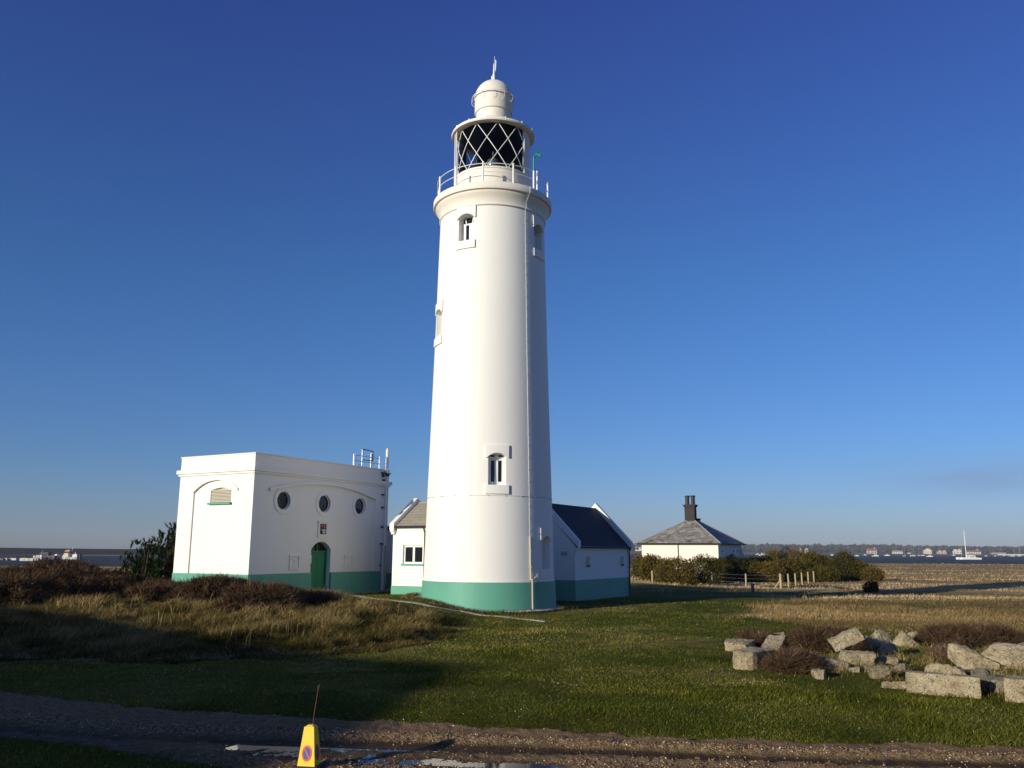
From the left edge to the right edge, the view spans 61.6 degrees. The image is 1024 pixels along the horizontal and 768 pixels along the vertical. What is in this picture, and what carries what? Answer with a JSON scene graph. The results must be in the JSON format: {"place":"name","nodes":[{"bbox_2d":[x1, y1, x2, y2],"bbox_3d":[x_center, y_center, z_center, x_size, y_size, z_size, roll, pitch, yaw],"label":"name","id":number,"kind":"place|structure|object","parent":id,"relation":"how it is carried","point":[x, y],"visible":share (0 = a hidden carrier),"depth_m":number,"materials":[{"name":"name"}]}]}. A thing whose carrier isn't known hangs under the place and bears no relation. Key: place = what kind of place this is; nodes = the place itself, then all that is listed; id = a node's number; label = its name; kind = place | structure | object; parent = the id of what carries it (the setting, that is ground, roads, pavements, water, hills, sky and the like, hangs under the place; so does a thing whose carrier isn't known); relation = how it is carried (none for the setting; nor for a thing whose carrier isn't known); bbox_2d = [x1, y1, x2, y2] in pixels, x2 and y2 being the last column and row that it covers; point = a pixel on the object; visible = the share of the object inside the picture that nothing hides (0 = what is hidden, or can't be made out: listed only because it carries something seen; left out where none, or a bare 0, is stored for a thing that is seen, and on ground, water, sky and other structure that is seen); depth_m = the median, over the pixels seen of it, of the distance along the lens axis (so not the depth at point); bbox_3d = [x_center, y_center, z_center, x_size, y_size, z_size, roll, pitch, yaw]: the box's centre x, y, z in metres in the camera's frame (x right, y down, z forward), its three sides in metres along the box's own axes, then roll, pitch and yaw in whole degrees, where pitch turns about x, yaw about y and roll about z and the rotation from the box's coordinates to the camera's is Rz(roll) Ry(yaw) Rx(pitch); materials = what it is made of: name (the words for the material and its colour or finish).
{"place":"outdoors","nodes":[
{"label":"outdoors","id":0,"kind":"place"},
{"bbox_2d":[0,548,173,554],"bbox_3d":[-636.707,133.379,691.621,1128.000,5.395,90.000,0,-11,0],"label":"shingle spit","id":1,"kind":"structure","parent":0,"point":[77,551],"depth_m":657.79,"materials":[{"name":"gravel"}]},
{"bbox_2d":[0,587,459,663],"bbox_3d":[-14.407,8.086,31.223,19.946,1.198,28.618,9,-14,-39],"label":"tall dry grass","id":2,"kind":"structure","parent":0,"point":[142,641],"depth_m":25.48,"materials":[{"name":"brown plant"}]},
{"bbox_2d":[340,588,548,621],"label":"concrete path","id":3,"kind":"structure","parent":0,"point":[388,589],"depth_m":36.02,"materials":[{"name":"grey concrete"}]},
{"bbox_2d":[0,563,1023,767],"bbox_3d":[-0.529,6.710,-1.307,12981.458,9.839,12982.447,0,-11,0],"label":"ground","id":4,"kind":"structure","parent":0,"point":[689,594],"depth_m":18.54,"materials":[{"name":"green plant"}]},
{"bbox_2d":[0,568,83,606],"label":"bramble thicket","id":5,"kind":"object","parent":4,"relation":"on","point":[13,588],"visible":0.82,"depth_m":32.52,"materials":[{"name":"brown plant"}]},
{"bbox_2d":[0,554,140,600],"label":"bramble thicket","id":6,"kind":"object","parent":4,"relation":"on","point":[90,580],"visible":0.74,"depth_m":34.99,"materials":[{"name":"brown plant"}]},
{"bbox_2d":[115,536,171,584],"bbox_3d":[-18.693,9.125,42.968,3.152,3.142,2.326,0,-11,0],"label":"evergreen tree","id":7,"kind":"object","parent":4,"relation":"on","point":[143,569],"visible":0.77,"depth_m":42.87,"materials":[{"name":"green plant"}]},
{"bbox_2d":[120,574,188,602],"bbox_3d":[-14.293,8.459,35.480,4.310,1.362,4.757,0,-11,0],"label":"bramble thicket","id":8,"kind":"object","parent":4,"relation":"on","point":[157,590],"visible":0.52,"depth_m":34.00,"materials":[{"name":"brown plant"}]},
{"bbox_2d":[148,522,176,581],"bbox_3d":[-18.188,9.118,45.154,2.542,4.036,2.516,10,-14,-40],"label":"evergreen tree","id":9,"kind":"object","parent":4,"relation":"on","point":[169,553],"visible":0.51,"depth_m":44.82,"materials":[{"name":"green plant"}]},
{"bbox_2d":[168,569,250,603],"bbox_3d":[-11.756,8.236,34.513,3.717,1.687,4.399,0,-11,0],"label":"bramble thicket","id":10,"kind":"object","parent":4,"relation":"on","point":[204,588],"visible":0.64,"depth_m":33.13,"materials":[{"name":"brown plant"}]},
{"bbox_2d":[206,577,309,612],"bbox_3d":[-9.143,7.791,31.440,3.931,1.711,3.604,0,-11,0],"label":"bramble thicket","id":11,"kind":"object","parent":4,"relation":"on","point":[252,592],"visible":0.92,"depth_m":30.66,"materials":[{"name":"brown plant"}]},
{"bbox_2d":[172,448,391,592],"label":"flat roofed house","id":12,"kind":"structure","parent":4,"relation":"on","point":[301,522],"depth_m":40.95,"materials":[{"name":"white paint"}]},
{"bbox_2d":[274,487,293,513],"bbox_3d":[-10.877,5.533,40.688,0.178,1.280,1.280,-6,-13,29],"label":"round window","id":13,"kind":"structure","parent":12,"relation":"in","point":[281,500],"depth_m":40.75,"materials":[{"name":"white paint"}]},
{"bbox_2d":[310,542,326,590],"bbox_3d":[-9.741,9.143,42.561,0.140,2.560,1.420,-6,-13,29],"label":"door","id":14,"kind":"structure","parent":12,"relation":"in","point":[318,564],"depth_m":42.73,"materials":[{"name":"green paint"}]},
{"bbox_2d":[316,491,332,516],"bbox_3d":[-9.475,6.013,43.118,0.178,1.280,1.280,-6,-13,29],"label":"round window","id":15,"kind":"structure","parent":12,"relation":"in","point":[322,502],"depth_m":43.19,"materials":[{"name":"white paint"}]},
{"bbox_2d":[352,494,367,517],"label":"round window","id":16,"kind":"structure","parent":12,"relation":"in","point":[358,504],"depth_m":45.57,"materials":[{"name":"white paint"}]},
{"bbox_2d":[304,584,344,604],"bbox_3d":[-7.458,8.169,33.233,2.804,1.055,2.605,0,-11,0],"label":"bramble thicket","id":17,"kind":"object","parent":4,"relation":"on","point":[319,596],"visible":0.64,"depth_m":32.67,"materials":[{"name":"plant"}]},
{"bbox_2d":[386,526,392,587],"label":"store","id":18,"kind":"structure","parent":4,"relation":"on","point":[389,554],"depth_m":48.32,"materials":[{"name":"white paint"}]},
{"bbox_2d":[389,498,426,594],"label":"gabled outhouse","id":19,"kind":"structure","parent":4,"relation":"on","point":[407,528],"depth_m":43.10,"materials":[{"name":"white paint"}]},
{"bbox_2d":[401,545,422,565],"bbox_3d":[-4.919,8.566,42.893,1.390,1.010,0.260,-6,-13,29],"label":"window","id":20,"kind":"structure","parent":19,"relation":"in","point":[413,554],"depth_m":42.94,"materials":[{"name":"white paint"}]},
{"bbox_2d":[36,596,938,765],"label":"white flints","id":21,"kind":"object","parent":4,"relation":"on","point":[558,683],"visible":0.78,"depth_m":15.78,"materials":[{"name":"stone"}]},
{"bbox_2d":[414,56,562,613],"bbox_3d":[-1.025,-3.171,42.734,7.263,28.950,7.268,0,-11,0],"label":"lighthouse","id":22,"kind":"object","parent":4,"relation":"on","point":[489,536],"visible":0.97,"depth_m":39.83,"materials":[{"name":"white paint"}]},
{"bbox_2d":[434,300,443,347],"bbox_3d":[-3.526,-2.909,41.608,0.271,2.140,1.062,5,-12,-23],"label":"window","id":23,"kind":"structure","parent":22,"relation":"in","point":[440,305],"depth_m":41.40,"materials":[{"name":"white paint"}]},
{"bbox_2d":[455,205,475,250],"bbox_3d":[-2.147,-7.472,41.318,1.063,2.120,0.512,-5,-12,27],"label":"window","id":24,"kind":"structure","parent":22,"relation":"in","point":[467,241],"depth_m":41.38,"materials":[{"name":"white paint"}]},
{"bbox_2d":[485,445,508,493],"bbox_3d":[-0.660,3.845,38.575,1.059,2.190,0.590,0,-11,0],"label":"window","id":25,"kind":"structure","parent":22,"relation":"in","point":[496,462],"depth_m":38.64,"materials":[{"name":"white paint"}]},
{"bbox_2d":[532,215,544,261],"bbox_3d":[1.173,-7.143,42.265,0.514,2.090,1.063,-6,-13,29],"label":"window","id":26,"kind":"structure","parent":22,"relation":"in","point":[536,220],"depth_m":42.19,"materials":[{"name":"white paint"}]},
{"bbox_2d":[540,528,552,577],"bbox_3d":[1.426,7.708,39.182,0.520,2.220,1.061,-6,-13,29],"label":"window","id":27,"kind":"structure","parent":22,"relation":"in","point":[545,573],"depth_m":39.08,"materials":[{"name":"white paint"}]},
{"bbox_2d":[400,592,577,613],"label":"foot weeds","id":28,"kind":"object","parent":4,"relation":"on","point":[410,595],"visible":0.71,"depth_m":37.18,"materials":[{"name":"green plant"}]},
{"bbox_2d":[0,563,1023,715],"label":"marsh grass","id":29,"kind":"structure","parent":4,"relation":"on","point":[866,621],"depth_m":41.33,"materials":[{"name":"beige plant"}]},
{"bbox_2d":[552,503,632,600],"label":"slate roofed cottage","id":30,"kind":"structure","parent":4,"relation":"on","point":[592,549],"depth_m":48.38,"materials":[{"name":"white paint"}]},
{"bbox_2d":[630,554,658,577],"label":"gorse bush","id":31,"kind":"object","parent":4,"relation":"on","point":[635,569],"visible":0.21,"depth_m":96.37,"materials":[{"name":"green plant"}]},
{"bbox_2d":[636,553,673,581],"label":"gorse bush","id":32,"kind":"object","parent":4,"relation":"on","point":[648,559],"visible":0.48,"depth_m":83.90,"materials":[{"name":"green plant"}]},
{"bbox_2d":[653,555,699,585],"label":"gorse bush","id":33,"kind":"object","parent":4,"relation":"on","point":[677,575],"visible":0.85,"depth_m":77.61,"materials":[{"name":"green plant"}]},
{"bbox_2d":[637,495,745,575],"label":"hip roofed house","id":34,"kind":"structure","parent":4,"relation":"on","point":[691,535],"depth_m":97.65,"materials":[{"name":"white paint"}]},
{"bbox_2d":[685,553,726,583],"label":"gorse bush","id":35,"kind":"object","parent":4,"relation":"on","point":[704,563],"visible":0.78,"depth_m":87.69,"materials":[{"name":"green plant"}]},
{"bbox_2d":[705,556,736,582],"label":"gorse bush","id":36,"kind":"object","parent":4,"relation":"on","point":[728,575],"visible":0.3,"depth_m":93.12,"materials":[{"name":"green plant"}]},
{"bbox_2d":[651,571,814,588],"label":"post and wire fence","id":37,"kind":"object","parent":4,"relation":"on","point":[780,578],"visible":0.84,"depth_m":79.66,"materials":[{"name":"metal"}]},
{"bbox_2d":[724,638,755,650],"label":"stone block","id":38,"kind":"object","parent":4,"relation":"on","point":[733,644],"depth_m":23.09,"materials":[{"name":"stone"}]},
{"bbox_2d":[726,554,754,581],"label":"gorse bush","id":39,"kind":"object","parent":4,"relation":"on","point":[735,561],"visible":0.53,"depth_m":94.91,"materials":[{"name":"green plant"}]},
{"bbox_2d":[733,559,760,581],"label":"gorse bush","id":40,"kind":"object","parent":4,"relation":"on","point":[748,563],"visible":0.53,"depth_m":94.89,"materials":[{"name":"green plant"}]},
{"bbox_2d":[732,646,776,670],"bbox_3d":[5.709,6.503,20.248,0.673,0.493,1.406,-8,-14,36],"label":"stone block","id":41,"kind":"object","parent":4,"relation":"on","point":[748,658],"depth_m":19.77,"materials":[{"name":"stone"}]},
{"bbox_2d":[735,627,781,645],"bbox_3d":[7.156,7.326,24.778,1.610,0.741,1.855,0,-11,0],"label":"bramble clump","id":42,"kind":"object","parent":4,"relation":"on","point":[758,637],"visible":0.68,"depth_m":24.49,"materials":[{"name":"brown plant"}]},
{"bbox_2d":[746,554,774,562],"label":"gorse bush","id":43,"kind":"object","parent":4,"relation":"on","point":[762,558],"visible":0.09,"depth_m":113.57,"materials":[{"name":"green plant"}]},
{"bbox_2d":[747,560,785,581],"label":"gorse bush","id":44,"kind":"object","parent":4,"relation":"on","point":[769,572],"visible":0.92,"depth_m":93.87,"materials":[{"name":"green plant"}]},
{"bbox_2d":[761,635,786,649],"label":"stone block","id":45,"kind":"object","parent":4,"relation":"on","point":[771,641],"depth_m":23.30,"materials":[{"name":"stone"}]},
{"bbox_2d":[764,549,787,560],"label":"gorse bush","id":46,"kind":"object","parent":4,"relation":"on","point":[772,555],"visible":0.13,"depth_m":122.42,"materials":[{"name":"green plant"}]},
{"bbox_2d":[772,557,804,581],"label":"gorse bush","id":47,"kind":"object","parent":4,"relation":"on","point":[787,564],"visible":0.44,"depth_m":95.17,"materials":[{"name":"green plant"}]},
{"bbox_2d":[754,643,828,675],"bbox_3d":[6.364,6.257,19.666,1.746,0.932,2.176,0,-11,0],"label":"bramble clump","id":48,"kind":"object","parent":4,"relation":"on","point":[789,660],"visible":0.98,"depth_m":19.14,"materials":[{"name":"brown plant"}]},
{"bbox_2d":[777,545,814,569],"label":"gorse bush","id":49,"kind":"object","parent":4,"relation":"on","point":[793,552],"visible":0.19,"depth_m":113.70,"materials":[{"name":"green plant"}]},
{"bbox_2d":[790,558,818,581],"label":"gorse bush","id":50,"kind":"object","parent":4,"relation":"on","point":[804,563],"visible":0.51,"depth_m":95.78,"materials":[{"name":"green plant"}]},
{"bbox_2d":[800,549,830,567],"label":"gorse bush","id":51,"kind":"object","parent":4,"relation":"on","point":[816,558],"visible":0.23,"depth_m":104.17,"materials":[{"name":"green plant"}]},
{"bbox_2d":[811,669,825,679],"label":"stone block","id":52,"kind":"object","parent":4,"relation":"on","point":[818,674],"depth_m":18.34,"materials":[{"name":"stone"}]},
{"bbox_2d":[804,564,840,582],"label":"gorse bush","id":53,"kind":"object","parent":4,"relation":"on","point":[824,573],"visible":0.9,"depth_m":93.98,"materials":[{"name":"green plant"}]},
{"bbox_2d":[784,619,874,653],"bbox_3d":[8.624,7.002,23.721,2.805,1.262,2.820,0,-11,0],"label":"bramble clump","id":54,"kind":"object","parent":4,"relation":"on","point":[815,639],"visible":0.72,"depth_m":23.15,"materials":[{"name":"brown plant"}]},
{"bbox_2d":[809,652,850,670],"bbox_3d":[7.191,6.414,19.845,1.183,0.420,0.556,-4,-12,19],"label":"stone block","id":55,"kind":"object","parent":4,"relation":"on","point":[835,662],"depth_m":19.54,"materials":[{"name":"stone"}]},
{"bbox_2d":[821,555,841,572],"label":"gorse bush","id":56,"kind":"object","parent":4,"relation":"on","point":[829,560],"visible":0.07,"depth_m":116.16,"materials":[{"name":"green plant"}]},
{"bbox_2d":[823,549,862,580],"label":"gorse bush","id":57,"kind":"object","parent":4,"relation":"on","point":[840,564],"visible":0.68,"depth_m":99.61,"materials":[{"name":"green plant"}]},
{"bbox_2d":[827,627,864,651],"bbox_3d":[8.269,6.328,21.264,0.852,0.586,0.506,-2,-11,14],"label":"stone block","id":58,"kind":"object","parent":4,"relation":"on","point":[842,640],"depth_m":21.06,"materials":[{"name":"stone"}]},
{"bbox_2d":[848,666,860,672],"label":"stone block","id":59,"kind":"object","parent":4,"relation":"on","point":[856,669],"depth_m":19.20,"materials":[{"name":"stone"}]},
{"bbox_2d":[837,650,875,665],"bbox_3d":[8.174,6.568,20.382,0.890,0.457,0.513,-3,-11,15],"label":"stone block","id":60,"kind":"object","parent":4,"relation":"on","point":[867,657],"depth_m":20.20,"materials":[{"name":"stone"}]},
{"bbox_2d":[845,560,877,580],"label":"gorse bush","id":61,"kind":"object","parent":4,"relation":"on","point":[859,565],"visible":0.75,"depth_m":98.85,"materials":[{"name":"green plant"}]},
{"bbox_2d":[715,639,1023,702],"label":"rough grass","id":62,"kind":"structure","parent":4,"relation":"on","point":[929,661],"depth_m":19.33,"materials":[{"name":"plant"}]},
{"bbox_2d":[862,579,879,592],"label":"dark shrub","id":63,"kind":"object","parent":4,"relation":"on","point":[872,587],"visible":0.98,"depth_m":70.27,"materials":[{"name":"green plant"}]},
{"bbox_2d":[860,566,884,580],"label":"gorse bush","id":64,"kind":"object","parent":4,"relation":"on","point":[876,574],"visible":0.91,"depth_m":98.03,"materials":[{"name":"green plant"}]},
{"bbox_2d":[865,665,884,671],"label":"stone block","id":65,"kind":"object","parent":4,"relation":"on","point":[877,667],"depth_m":19.31,"materials":[{"name":"stone"}]},
{"bbox_2d":[869,666,890,678],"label":"stone block","id":66,"kind":"object","parent":4,"relation":"on","point":[878,673],"depth_m":18.32,"materials":[{"name":"stone"}]},
{"bbox_2d":[870,629,891,646],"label":"stone block","id":67,"kind":"object","parent":4,"relation":"on","point":[880,637],"depth_m":24.71,"materials":[{"name":"stone"}]},
{"bbox_2d":[865,636,873,646],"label":"stone block","id":68,"kind":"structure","parent":67,"relation":"on","point":[868,639],"depth_m":24.73,"materials":[{"name":"stone"}]},
{"bbox_2d":[875,656,886,663],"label":"stone block","id":69,"kind":"object","parent":4,"relation":"on","point":[882,659],"depth_m":20.76,"materials":[{"name":"stone"}]},
{"bbox_2d":[878,643,898,654],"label":"stone block","id":70,"kind":"object","parent":4,"relation":"on","point":[886,648],"depth_m":22.50,"materials":[{"name":"stone"}]},
{"bbox_2d":[885,657,898,664],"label":"stone block","id":71,"kind":"object","parent":4,"relation":"on","point":[892,660],"depth_m":20.42,"materials":[{"name":"stone"}]},
{"bbox_2d":[881,681,905,688],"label":"stone block","id":72,"kind":"object","parent":4,"relation":"on","point":[896,685],"depth_m":17.01,"materials":[{"name":"stone"}]},
{"bbox_2d":[891,663,909,673],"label":"stone block","id":73,"kind":"object","parent":4,"relation":"on","point":[903,666],"depth_m":19.16,"materials":[{"name":"stone"}]},
{"bbox_2d":[892,630,920,647],"bbox_3d":[11.337,7.380,24.779,0.897,0.548,0.476,-5,-12,23],"label":"stone block","id":74,"kind":"object","parent":4,"relation":"on","point":[903,638],"depth_m":24.65,"materials":[{"name":"stone"}]},
{"bbox_2d":[907,631,916,636],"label":"stone block","id":75,"kind":"object","parent":4,"relation":"on","point":[910,634],"depth_m":26.74,"materials":[{"name":"stone"}]},
{"bbox_2d":[918,642,967,661],"bbox_3d":[10.954,6.679,21.463,1.309,0.755,1.651,0,-11,0],"label":"bramble clump","id":76,"kind":"object","parent":4,"relation":"on","point":[942,650],"visible":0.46,"depth_m":21.45,"materials":[{"name":"brown plant"}]},
{"bbox_2d":[905,670,981,698],"bbox_3d":[8.222,5.741,16.337,1.387,0.469,0.524,-9,-14,39],"label":"stone block","id":77,"kind":"object","parent":4,"relation":"on","point":[935,683],"depth_m":16.14,"materials":[{"name":"stone"}]},
{"bbox_2d":[925,663,965,674],"bbox_3d":[9.313,6.195,18.435,0.852,0.402,0.535,-5,-12,25],"label":"stone block","id":78,"kind":"object","parent":4,"relation":"on","point":[941,668],"depth_m":18.31,"materials":[{"name":"stone"}]},
{"bbox_2d":[912,616,1023,648],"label":"bramble clump","id":79,"kind":"object","parent":4,"relation":"on","point":[974,635],"visible":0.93,"depth_m":24.74,"materials":[{"name":"brown plant"}]},
{"bbox_2d":[947,642,999,669],"bbox_3d":[10.695,6.353,19.896,1.069,0.629,0.562,-5,-12,27],"label":"stone block","id":80,"kind":"object","parent":4,"relation":"on","point":[963,657],"depth_m":19.80,"materials":[{"name":"stone"}]},
{"bbox_2d":[970,668,993,687],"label":"stone block","id":81,"kind":"object","parent":4,"relation":"on","point":[984,673],"depth_m":16.86,"materials":[{"name":"stone"}]},
{"bbox_2d":[989,676,1004,693],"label":"stone block","id":82,"kind":"object","parent":4,"relation":"on","point":[998,682],"depth_m":16.27,"materials":[{"name":"stone"}]},
{"bbox_2d":[980,642,1023,668],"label":"stone block","id":83,"kind":"object","parent":4,"relation":"on","point":[1000,653],"depth_m":19.80,"materials":[{"name":"stone"}]},
{"bbox_2d":[1004,675,1023,702],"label":"stone block","id":84,"kind":"object","parent":4,"relation":"on","point":[1013,687],"depth_m":15.35,"materials":[{"name":"stone"}]},
{"bbox_2d":[0,691,1023,767],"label":"gravel track","id":85,"kind":"structure","parent":0,"point":[156,747],"depth_m":11.79,"materials":[{"name":"gravel"}]},
{"bbox_2d":[292,724,326,767],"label":"parking cone","id":86,"kind":"object","parent":85,"relation":"on","point":[309,755],"visible":1,"depth_m":10.47,"materials":[{"name":"yellow plastic"}]},
{"bbox_2d":[225,745,564,767],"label":"puddle","id":87,"kind":"object","parent":85,"relation":"on","point":[437,762],"visible":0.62,"depth_m":10.98,"materials":[{"name":"grey liquid"}]},
{"bbox_2d":[0,553,1023,566],"bbox_3d":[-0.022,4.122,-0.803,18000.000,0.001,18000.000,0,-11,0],"label":"sea","id":88,"kind":"structure","parent":0,"point":[110,561],"depth_m":485.37,"materials":[{"name":"liquid"}]},
{"bbox_2d":[19,549,44,560],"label":"work pontoon","id":89,"kind":"object","parent":88,"relation":"on","point":[29,559],"visible":0.78,"depth_m":294.08,"materials":[{"name":"metal"}]},
{"bbox_2d":[40,550,51,559],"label":"dark barge","id":90,"kind":"object","parent":88,"relation":"on","point":[45,554],"visible":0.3,"depth_m":336.26},
{"bbox_2d":[54,548,81,559],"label":"work boat","id":91,"kind":"object","parent":88,"relation":"on","point":[69,554],"visible":0.67,"depth_m":328.25,"materials":[{"name":"white paint"}]},
{"bbox_2d":[82,555,154,555],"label":"sand bar","id":92,"kind":"object","parent":88,"relation":"in","point":[108,555],"visible":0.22,"depth_m":548.48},
{"bbox_2d":[956,534,981,559],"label":"catamaran yacht","id":93,"kind":"object","parent":88,"relation":"on","point":[970,557],"visible":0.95,"depth_m":597.01,"materials":[{"name":"white paint"}]},
{"bbox_2d":[0,0,1023,548],"label":"sky","id":94,"kind":"structure","parent":0,"point":[784,239],"materials":[{"name":"blue"}]},
{"bbox_2d":[630,550,1023,554],"bbox_3d":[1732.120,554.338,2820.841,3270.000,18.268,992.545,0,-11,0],"label":"shore","id":95,"kind":"structure","parent":0,"point":[834,552],"depth_m":2395.11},
{"bbox_2d":[628,543,1023,553],"bbox_3d":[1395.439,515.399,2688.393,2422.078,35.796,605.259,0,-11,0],"label":"wood","id":96,"kind":"object","parent":95,"relation":"on","point":[855,548],"visible":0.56,"depth_m":2465.60,"materials":[{"name":"green plant"}]},
{"bbox_2d":[866,547,876,553],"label":"house","id":97,"kind":"structure","parent":95,"relation":"on","point":[871,550],"depth_m":2397.12,"materials":[{"name":"white tile"}]},
{"bbox_2d":[892,550,902,553],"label":"house","id":98,"kind":"structure","parent":95,"relation":"on","point":[897,551],"depth_m":2395.55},
{"bbox_2d":[923,548,931,553],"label":"house","id":99,"kind":"structure","parent":95,"relation":"on","point":[927,551],"depth_m":2396.12,"materials":[{"name":"white paint"}]},
{"bbox_2d":[936,550,946,553],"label":"house","id":100,"kind":"structure","parent":95,"relation":"on","point":[941,552],"depth_m":2395.72,"materials":[{"name":"white tile"}]},
{"bbox_2d":[952,549,961,553],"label":"house","id":101,"kind":"structure","parent":95,"relation":"on","point":[955,551],"depth_m":2396.18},
{"bbox_2d":[966,549,980,553],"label":"house","id":102,"kind":"structure","parent":95,"relation":"on","point":[977,551],"depth_m":2397.49,"materials":[{"name":"white tile"}]},
{"bbox_2d":[990,552,1005,553],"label":"house","id":103,"kind":"structure","parent":95,"relation":"on","point":[998,552],"depth_m":2395.51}
]}

